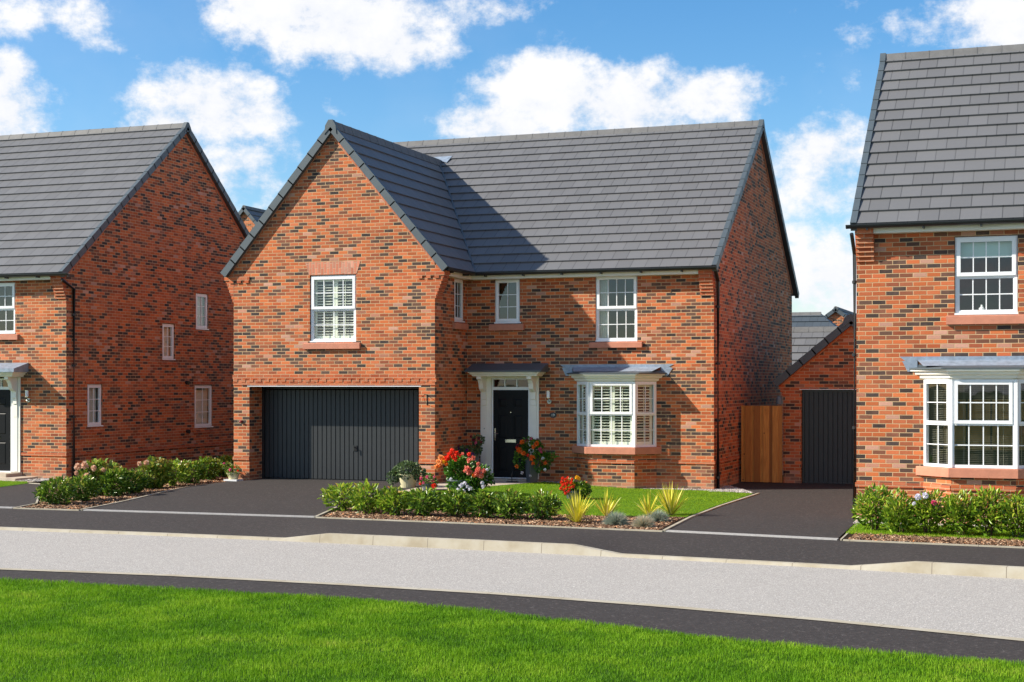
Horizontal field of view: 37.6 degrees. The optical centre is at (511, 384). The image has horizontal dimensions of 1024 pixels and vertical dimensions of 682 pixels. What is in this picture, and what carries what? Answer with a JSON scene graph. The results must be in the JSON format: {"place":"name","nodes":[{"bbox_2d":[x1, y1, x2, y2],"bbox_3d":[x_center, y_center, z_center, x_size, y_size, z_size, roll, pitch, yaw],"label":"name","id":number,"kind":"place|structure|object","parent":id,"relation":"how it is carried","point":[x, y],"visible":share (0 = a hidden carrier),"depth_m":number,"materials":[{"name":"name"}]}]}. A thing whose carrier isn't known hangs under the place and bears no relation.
{"place":"outdoors","nodes":[
{"label":"outdoors","id":0,"kind":"place"},
{"bbox_2d":[0,480,27,486],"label":"garden lawn","id":1,"kind":"structure","parent":0,"point":[11,485],"depth_m":34.89,"materials":[{"name":"green plant"}]},
{"bbox_2d":[0,483,40,506],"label":"driveway","id":2,"kind":"structure","parent":0,"point":[17,495],"depth_m":31.20,"materials":[{"name":"grey asphalt"}]},
{"bbox_2d":[16,483,39,507],"bbox_3d":[-10.089,2.311,31.565,0.385,0.048,7.282,0,0,-16],"label":"edging","id":3,"kind":"object","parent":2,"relation":"on","point":[37,500],"visible":0.24,"depth_m":28.98,"materials":[{"name":"concrete"}]},
{"bbox_2d":[17,478,53,481],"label":"gravel","id":4,"kind":"structure","parent":0,"point":[39,479],"depth_m":36.08,"materials":[{"name":"beige gravel"}]},
{"bbox_2d":[20,473,228,508],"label":"bark mulch","id":5,"kind":"object","parent":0,"point":[74,504],"visible":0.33,"depth_m":30.34,"materials":[{"name":"brown wood"}]},
{"bbox_2d":[32,475,77,504],"bbox_3d":[-8.806,2.053,28.904,0.874,0.647,0.822,0,0,20],"label":"evergreen shrub","id":6,"kind":"object","parent":5,"relation":"on","point":[66,490],"visible":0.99,"depth_m":28.81,"materials":[{"name":"green plant"}]},
{"bbox_2d":[69,474,101,500],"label":"evergreen shrub","id":7,"kind":"object","parent":5,"relation":"on","point":[83,493],"visible":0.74,"depth_m":29.64,"materials":[{"name":"green plant"}]},
{"bbox_2d":[74,458,122,495],"bbox_3d":[-8.601,1.953,31.159,0.962,0.856,1.093,0,0,20],"label":"hydrangea","id":8,"kind":"object","parent":5,"relation":"on","point":[95,468],"visible":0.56,"depth_m":30.99,"materials":[{"name":"pink plant"}]},
{"bbox_2d":[98,465,134,496],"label":"evergreen shrub","id":9,"kind":"object","parent":5,"relation":"on","point":[122,480],"visible":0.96,"depth_m":30.75,"materials":[{"name":"green plant"}]},
{"bbox_2d":[123,467,150,493],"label":"evergreen shrub","id":10,"kind":"object","parent":5,"relation":"on","point":[142,480],"visible":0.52,"depth_m":31.50,"materials":[{"name":"green plant"}]},
{"bbox_2d":[134,455,175,488],"bbox_3d":[-7.946,1.944,33.296,0.951,0.787,0.976,0,0,-5],"label":"hydrangea","id":11,"kind":"object","parent":5,"relation":"on","point":[155,466],"visible":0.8,"depth_m":33.12,"materials":[{"name":"green plant"}]},
{"bbox_2d":[158,459,190,485],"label":"evergreen shrub","id":12,"kind":"object","parent":5,"relation":"on","point":[184,468],"visible":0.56,"depth_m":34.05,"materials":[{"name":"green plant"}]},
{"bbox_2d":[175,459,206,483],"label":"evergreen shrub","id":13,"kind":"object","parent":5,"relation":"on","point":[198,474],"visible":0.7,"depth_m":34.90,"materials":[{"name":"green plant"}]},
{"bbox_2d":[195,456,226,479],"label":"evergreen shrub","id":14,"kind":"object","parent":5,"relation":"on","point":[211,473],"visible":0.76,"depth_m":36.17,"materials":[{"name":"green plant"}]},
{"bbox_2d":[213,454,233,476],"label":"evergreen shrub","id":15,"kind":"object","parent":5,"relation":"on","point":[225,458],"visible":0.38,"depth_m":37.37,"materials":[{"name":"green plant"}]},
{"bbox_2d":[93,479,421,515],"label":"driveway","id":16,"kind":"structure","parent":0,"point":[277,496],"depth_m":29.91,"materials":[{"name":"grey asphalt"}]},
{"bbox_2d":[86,509,301,515],"bbox_3d":[-5.623,2.315,26.945,4.662,0.040,0.036,0,0,18],"label":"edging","id":17,"kind":"object","parent":16,"relation":"on","point":[194,512],"visible":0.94,"depth_m":26.95,"materials":[{"name":"concrete"}]},
{"bbox_2d":[83,509,313,517],"bbox_3d":[-5.651,2.316,26.867,4.662,0.038,0.051,0,0,18],"label":"drain channel","id":18,"kind":"object","parent":16,"relation":"on","point":[201,513],"visible":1,"depth_m":26.79,"materials":[{"name":"concrete"}]},
{"bbox_2d":[223,461,242,480],"bbox_3d":[-6.441,1.980,34.540,0.496,0.466,0.383,0,0,20],"label":"flower pot","id":19,"kind":"object","parent":16,"relation":"on","point":[233,476],"visible":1,"depth_m":34.46,"materials":[{"name":"white ceramic"}]},
{"bbox_2d":[386,460,425,487],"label":"potted geranium","id":20,"kind":"object","parent":16,"relation":"on","point":[408,479],"visible":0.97,"depth_m":32.08,"materials":[{"name":"green plant"}]},
{"bbox_2d":[5,479,853,537],"bbox_3d":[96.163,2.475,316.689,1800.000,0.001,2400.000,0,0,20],"label":"ground","id":21,"kind":"structure","parent":0,"point":[685,517],"depth_m":31.78,"materials":[{"name":"plant"}]},
{"bbox_2d":[0,122,248,484],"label":"brick house","id":22,"kind":"structure","parent":21,"relation":"on","point":[119,246],"depth_m":39.45,"materials":[{"name":"brick"}]},
{"bbox_2d":[0,390,10,470],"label":"front door","id":23,"kind":"structure","parent":22,"relation":"in","point":[5,395],"depth_m":37.17,"materials":[{"name":"wood"}]},
{"bbox_2d":[0,283,14,333],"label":"window","id":24,"kind":"structure","parent":22,"relation":"in","point":[7,290],"depth_m":38.72,"materials":[{"name":"white plastic"}]},
{"bbox_2d":[87,384,102,426],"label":"window","id":25,"kind":"structure","parent":22,"relation":"in","point":[93,390],"depth_m":37.72,"materials":[{"name":"white plastic"}]},
{"bbox_2d":[162,323,175,359],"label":"window","id":26,"kind":"structure","parent":22,"relation":"in","point":[167,329],"depth_m":40.87,"materials":[{"name":"white plastic"}]},
{"bbox_2d":[196,293,208,329],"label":"window","id":27,"kind":"structure","parent":22,"relation":"in","point":[201,299],"depth_m":42.50,"materials":[{"name":"white plastic"}]},
{"bbox_2d":[194,385,212,427],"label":"window","id":28,"kind":"structure","parent":22,"relation":"in","point":[202,393],"depth_m":42.54,"materials":[{"name":"white plastic"}]},
{"bbox_2d":[238,205,265,231],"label":"brick house","id":29,"kind":"structure","parent":21,"relation":"on","point":[250,216],"depth_m":71.06,"materials":[{"name":"tile"}]},
{"bbox_2d":[220,119,798,490],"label":"brick house","id":30,"kind":"structure","parent":21,"relation":"on","point":[608,307],"depth_m":34.32,"materials":[{"name":"brick"}]},
{"bbox_2d":[310,275,355,341],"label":"window","id":31,"kind":"structure","parent":30,"relation":"in","point":[333,297],"depth_m":34.08,"materials":[{"name":"white plastic"}]},
{"bbox_2d":[262,386,418,481],"bbox_3d":[-3.852,1.133,34.474,4.270,2.204,0.125,0,0,20],"label":"garage door","id":32,"kind":"structure","parent":30,"relation":"in","point":[358,435],"depth_m":34.54,"materials":[{"name":"grey metal"}]},
{"bbox_2d":[454,278,464,322],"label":"window","id":33,"kind":"structure","parent":30,"relation":"in","point":[458,283],"depth_m":34.61,"materials":[{"name":"white plastic"}]},
{"bbox_2d":[494,279,520,323],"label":"window","id":34,"kind":"structure","parent":30,"relation":"in","point":[507,291],"depth_m":35.50,"materials":[{"name":"white plastic"}]},
{"bbox_2d":[493,390,527,477],"bbox_3d":[-0.032,1.130,34.502,0.860,2.010,0.099,0,0,20],"label":"front door","id":35,"kind":"structure","parent":30,"relation":"in","point":[510,407],"depth_m":34.53,"materials":[{"name":"wood"}]},
{"bbox_2d":[577,382,655,446],"bbox_3d":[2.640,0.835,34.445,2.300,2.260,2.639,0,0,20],"label":"bay window","id":36,"kind":"structure","parent":30,"relation":"in","point":[609,414],"depth_m":33.34,"materials":[{"name":"white plastic"}]},
{"bbox_2d":[596,276,637,341],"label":"window","id":37,"kind":"structure","parent":30,"relation":"in","point":[616,296],"depth_m":33.91,"materials":[{"name":"white plastic"}]},
{"bbox_2d":[792,312,836,326],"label":"roof","id":38,"kind":"structure","parent":21,"relation":"on","point":[807,319],"depth_m":63.64,"materials":[{"name":"tile"}]},
{"bbox_2d":[792,326,837,364],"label":"roof","id":39,"kind":"structure","parent":21,"relation":"on","point":[805,340],"depth_m":45.75,"materials":[{"name":"tile"}]},
{"bbox_2d":[824,306,856,325],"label":"brick house","id":40,"kind":"structure","parent":21,"relation":"on","point":[836,315],"depth_m":69.52,"materials":[{"name":"tile"}]},
{"bbox_2d":[845,44,1023,524],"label":"brick house","id":41,"kind":"structure","parent":21,"relation":"on","point":[936,225],"depth_m":25.54,"materials":[{"name":"brick"}]},
{"bbox_2d":[924,379,1023,468],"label":"bay window","id":42,"kind":"structure","parent":41,"relation":"in","point":[969,423],"depth_m":26.65,"materials":[{"name":"white plastic"}]},
{"bbox_2d":[954,235,1017,314],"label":"window","id":43,"kind":"structure","parent":41,"relation":"in","point":[986,267],"depth_m":25.17,"materials":[{"name":"white plastic"}]},
{"bbox_2d":[403,480,539,491],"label":"path","id":44,"kind":"structure","parent":0,"point":[440,486],"depth_m":32.84,"materials":[{"name":"grey stone"}]},
{"bbox_2d":[419,473,438,489],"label":"potted impatiens","id":45,"kind":"object","parent":44,"relation":"on","point":[428,484],"visible":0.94,"depth_m":31.34,"materials":[{"name":"pink plant"}]},
{"bbox_2d":[456,434,484,467],"bbox_3d":[-0.931,1.648,34.089,0.708,1.064,0.544,0,0,20],"label":"tall planter","id":46,"kind":"object","parent":44,"relation":"on","point":[475,450],"visible":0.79,"depth_m":34.00,"materials":[{"name":"green plant"}]},
{"bbox_2d":[512,436,559,482],"bbox_3d":[0.518,1.666,33.583,1.107,1.049,0.628,0,0,20],"label":"tall planter","id":47,"kind":"object","parent":44,"relation":"on","point":[531,463],"visible":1,"depth_m":33.53,"materials":[{"name":"green plant"}]},
{"bbox_2d":[319,508,684,529],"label":"bark mulch","id":48,"kind":"object","parent":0,"point":[350,513],"visible":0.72,"depth_m":25.58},
{"bbox_2d":[317,482,360,511],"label":"evergreen shrub","id":49,"kind":"object","parent":48,"relation":"on","point":[341,502],"visible":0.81,"depth_m":27.25,"materials":[{"name":"green plant"}]},
{"bbox_2d":[347,478,383,513],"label":"evergreen shrub","id":50,"kind":"object","parent":48,"relation":"on","point":[358,498],"visible":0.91,"depth_m":26.73,"materials":[{"name":"green plant"}]},
{"bbox_2d":[372,485,410,515],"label":"evergreen shrub","id":51,"kind":"object","parent":48,"relation":"on","point":[386,499],"visible":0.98,"depth_m":26.36,"materials":[{"name":"green plant"}]},
{"bbox_2d":[404,487,442,516],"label":"evergreen shrub","id":52,"kind":"object","parent":48,"relation":"on","point":[426,508],"visible":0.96,"depth_m":26.17,"materials":[{"name":"green plant"}]},
{"bbox_2d":[436,487,472,516],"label":"evergreen shrub","id":53,"kind":"object","parent":48,"relation":"on","point":[460,497],"visible":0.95,"depth_m":26.02,"materials":[{"name":"green plant"}]},
{"bbox_2d":[463,490,498,517],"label":"evergreen shrub","id":54,"kind":"object","parent":48,"relation":"on","point":[484,499],"visible":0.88,"depth_m":25.84,"materials":[{"name":"green plant"}]},
{"bbox_2d":[491,488,528,518],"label":"evergreen shrub","id":55,"kind":"object","parent":48,"relation":"on","point":[512,501],"visible":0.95,"depth_m":25.60,"materials":[{"name":"green plant"}]},
{"bbox_2d":[521,489,563,519],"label":"evergreen shrub","id":56,"kind":"object","parent":48,"relation":"on","point":[535,500],"visible":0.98,"depth_m":25.51,"materials":[{"name":"green plant"}]},
{"bbox_2d":[554,489,593,522],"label":"yucca","id":57,"kind":"object","parent":48,"relation":"on","point":[576,511],"visible":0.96,"depth_m":24.94,"materials":[{"name":"yellow plant"}]},
{"bbox_2d":[592,487,619,516],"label":"yucca","id":58,"kind":"object","parent":48,"relation":"on","point":[607,507],"visible":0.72,"depth_m":26.06,"materials":[{"name":"yellow plant"}]},
{"bbox_2d":[601,510,630,524],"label":"grass tuft","id":59,"kind":"object","parent":48,"relation":"on","point":[614,518],"visible":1,"depth_m":24.58,"materials":[{"name":"grey plant"}]},
{"bbox_2d":[630,514,656,526],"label":"grass tuft","id":60,"kind":"object","parent":48,"relation":"on","point":[644,521],"visible":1,"depth_m":24.22,"materials":[{"name":"beige plant"}]},
{"bbox_2d":[633,490,664,515],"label":"yucca","id":61,"kind":"object","parent":48,"relation":"on","point":[648,510],"visible":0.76,"depth_m":26.23,"materials":[{"name":"yellow plant"}]},
{"bbox_2d":[649,508,669,521],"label":"grass tuft","id":62,"kind":"object","parent":48,"relation":"on","point":[658,516],"visible":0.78,"depth_m":25.20,"materials":[{"name":"grey plant"}]},
{"bbox_2d":[655,483,692,514],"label":"yucca","id":63,"kind":"object","parent":48,"relation":"on","point":[670,503],"visible":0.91,"depth_m":26.37,"materials":[{"name":"yellow plant"}]},
{"bbox_2d":[0,530,1023,637],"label":"road","id":64,"kind":"structure","parent":0,"point":[980,605],"depth_m":19.04,"materials":[{"name":"grey asphalt"}]},
{"bbox_2d":[0,527,1023,578],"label":"kerb","id":65,"kind":"structure","parent":64,"relation":"on","point":[977,570],"depth_m":21.55,"materials":[{"name":"concrete"}]},
{"bbox_2d":[0,568,1023,640],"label":"kerb","id":66,"kind":"structure","parent":64,"relation":"on","point":[840,621],"depth_m":16.77,"materials":[{"name":"concrete"}]},
{"bbox_2d":[0,508,1023,566],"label":"pavement","id":67,"kind":"structure","parent":0,"point":[837,552],"depth_m":22.97,"materials":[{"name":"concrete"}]},
{"bbox_2d":[13,507,79,510],"bbox_3d":[-8.616,2.314,27.784,1.421,0.042,0.035,0,0,18],"label":"edging","id":68,"kind":"object","parent":67,"relation":"on","point":[48,509],"visible":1,"depth_m":27.77,"materials":[{"name":"concrete"}]},
{"bbox_2d":[80,482,220,510],"bbox_3d":[-7.341,2.281,31.320,0.050,0.108,7.577,0,0,9],"label":"edging","id":69,"kind":"object","parent":67,"relation":"on","point":[139,497],"visible":0.62,"depth_m":30.12,"materials":[{"name":"concrete"}]},
{"bbox_2d":[314,497,371,517],"bbox_3d":[-3.143,2.282,28.174,0.232,0.106,4.204,0,0,10],"label":"edging","id":70,"kind":"object","parent":67,"relation":"on","point":[323,513],"visible":0.32,"depth_m":26.79,"materials":[{"name":"concrete"}]},
{"bbox_2d":[316,517,662,531],"bbox_3d":[-0.512,2.314,24.836,6.259,0.042,0.044,0,0,23],"label":"edging","id":71,"kind":"object","parent":67,"relation":"on","point":[495,524],"visible":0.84,"depth_m":24.70,"materials":[{"name":"concrete"}]},
{"bbox_2d":[843,539,1023,547],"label":"edging","id":72,"kind":"object","parent":67,"relation":"on","point":[933,543],"visible":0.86,"depth_m":21.70,"materials":[{"name":"concrete"}]},
{"bbox_2d":[0,569,1023,663],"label":"footway","id":73,"kind":"structure","parent":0,"point":[772,629],"depth_m":15.59,"materials":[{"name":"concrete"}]},
{"bbox_2d":[0,576,1023,681],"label":"grass verge","id":74,"kind":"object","parent":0,"point":[411,664],"depth_m":13.36,"materials":[{"name":"plant"}]},
{"bbox_2d":[0,0,1023,314],"label":"sky","id":75,"kind":"structure","parent":0,"point":[256,83],"materials":[{"name":"blue"}]},
{"bbox_2d":[359,482,750,516],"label":"garden lawn","id":76,"kind":"structure","parent":0,"point":[630,505],"depth_m":30.50,"materials":[{"name":"green plant"}]},
{"bbox_2d":[434,448,494,493],"bbox_3d":[-0.930,1.783,30.599,1.183,1.017,0.815,0,0,20],"label":"begonia planter","id":77,"kind":"object","parent":76,"relation":"on","point":[468,480],"visible":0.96,"depth_m":30.45,"materials":[{"name":"red plant"}]},
{"bbox_2d":[558,475,592,498],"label":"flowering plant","id":78,"kind":"object","parent":76,"relation":"on","point":[574,490],"visible":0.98,"depth_m":29.92,"materials":[{"name":"red plant"}]},
{"bbox_2d":[540,480,713,490],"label":"gravel","id":79,"kind":"structure","parent":76,"relation":"on","point":[650,488],"depth_m":33.04,"materials":[{"name":"stone"}]},
{"bbox_2d":[669,482,856,537],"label":"driveway","id":80,"kind":"structure","parent":0,"point":[805,509],"depth_m":26.85,"materials":[{"name":"grey asphalt"}]},
{"bbox_2d":[663,493,759,531],"bbox_3d":[3.735,2.311,27.681,0.175,0.048,8.561,0,0,19],"label":"edging","id":81,"kind":"object","parent":80,"relation":"on","point":[683,520],"visible":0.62,"depth_m":26.84,"materials":[{"name":"concrete"}]},
{"bbox_2d":[711,485,754,492],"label":"gravel","id":82,"kind":"structure","parent":80,"relation":"on","point":[728,488],"depth_m":32.62,"materials":[{"name":"white gravel"}]},
{"bbox_2d":[666,530,838,539],"bbox_3d":[3.636,2.316,22.997,2.736,0.038,0.053,0,0,28],"label":"drain channel","id":83,"kind":"object","parent":80,"relation":"on","point":[753,535],"visible":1,"depth_m":22.95,"materials":[{"name":"concrete"}]},
{"bbox_2d":[741,406,782,482],"bbox_3d":[5.854,1.390,35.191,0.970,1.790,0.098,0,0,20],"label":"wooden fence","id":84,"kind":"object","parent":80,"relation":"on","point":[761,443],"visible":1,"depth_m":35.16,"materials":[{"name":"brown wood"}]},
{"bbox_2d":[773,314,856,483],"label":"brick garage","id":85,"kind":"structure","parent":0,"point":[815,383],"depth_m":34.99,"materials":[{"name":"brick"}]},
{"bbox_2d":[802,390,856,483],"bbox_3d":[7.882,1.228,34.814,2.300,2.215,0.060,0,0,20],"label":"garage door","id":86,"kind":"structure","parent":85,"relation":"in","point":[827,415],"depth_m":34.99,"materials":[{"name":"grey metal"}]},
{"bbox_2d":[839,532,1023,546],"bbox_3d":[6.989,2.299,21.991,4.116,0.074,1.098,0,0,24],"label":"bark mulch","id":87,"kind":"object","parent":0,"point":[940,539],"visible":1,"depth_m":22.20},
{"bbox_2d":[846,522,1023,539],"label":"garden lawn","id":88,"kind":"structure","parent":0,"point":[923,532],"depth_m":23.50,"materials":[{"name":"green plant"}]},
{"bbox_2d":[850,482,898,530],"bbox_3d":[5.712,1.935,23.632,0.790,0.805,0.611,0,0,20],"label":"leafy shrub","id":89,"kind":"object","parent":88,"relation":"on","point":[868,498],"visible":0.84,"depth_m":23.57,"materials":[{"name":"green plant"}]},
{"bbox_2d":[879,487,923,532],"bbox_3d":[6.022,1.958,23.198,0.696,0.776,0.602,0,0,20],"label":"leafy shrub","id":90,"kind":"object","parent":88,"relation":"on","point":[901,511],"visible":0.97,"depth_m":23.13,"materials":[{"name":"green plant"}]},
{"bbox_2d":[906,488,951,533],"bbox_3d":[6.374,1.958,23.072,0.720,0.758,0.663,0,0,-33],"label":"leafy shrub","id":91,"kind":"object","parent":88,"relation":"on","point":[929,507],"visible":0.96,"depth_m":22.97,"materials":[{"name":"green plant"}]},
{"bbox_2d":[940,489,980,535],"bbox_3d":[6.822,1.958,22.801,0.619,0.771,0.634,0,0,-33],"label":"leafy shrub","id":92,"kind":"object","parent":88,"relation":"on","point":[960,515],"visible":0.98,"depth_m":22.73,"materials":[{"name":"green plant"}]},
{"bbox_2d":[966,484,1013,536],"bbox_3d":[7.224,1.933,22.660,0.735,0.870,0.718,0,0,20],"label":"leafy shrub","id":93,"kind":"object","parent":88,"relation":"on","point":[988,522],"visible":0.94,"depth_m":22.59,"materials":[{"name":"green plant"}]},
{"bbox_2d":[993,490,1023,538],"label":"leafy shrub","id":94,"kind":"object","parent":88,"relation":"on","point":[1015,510],"visible":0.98,"depth_m":22.37,"materials":[{"name":"green plant"}]}
]}

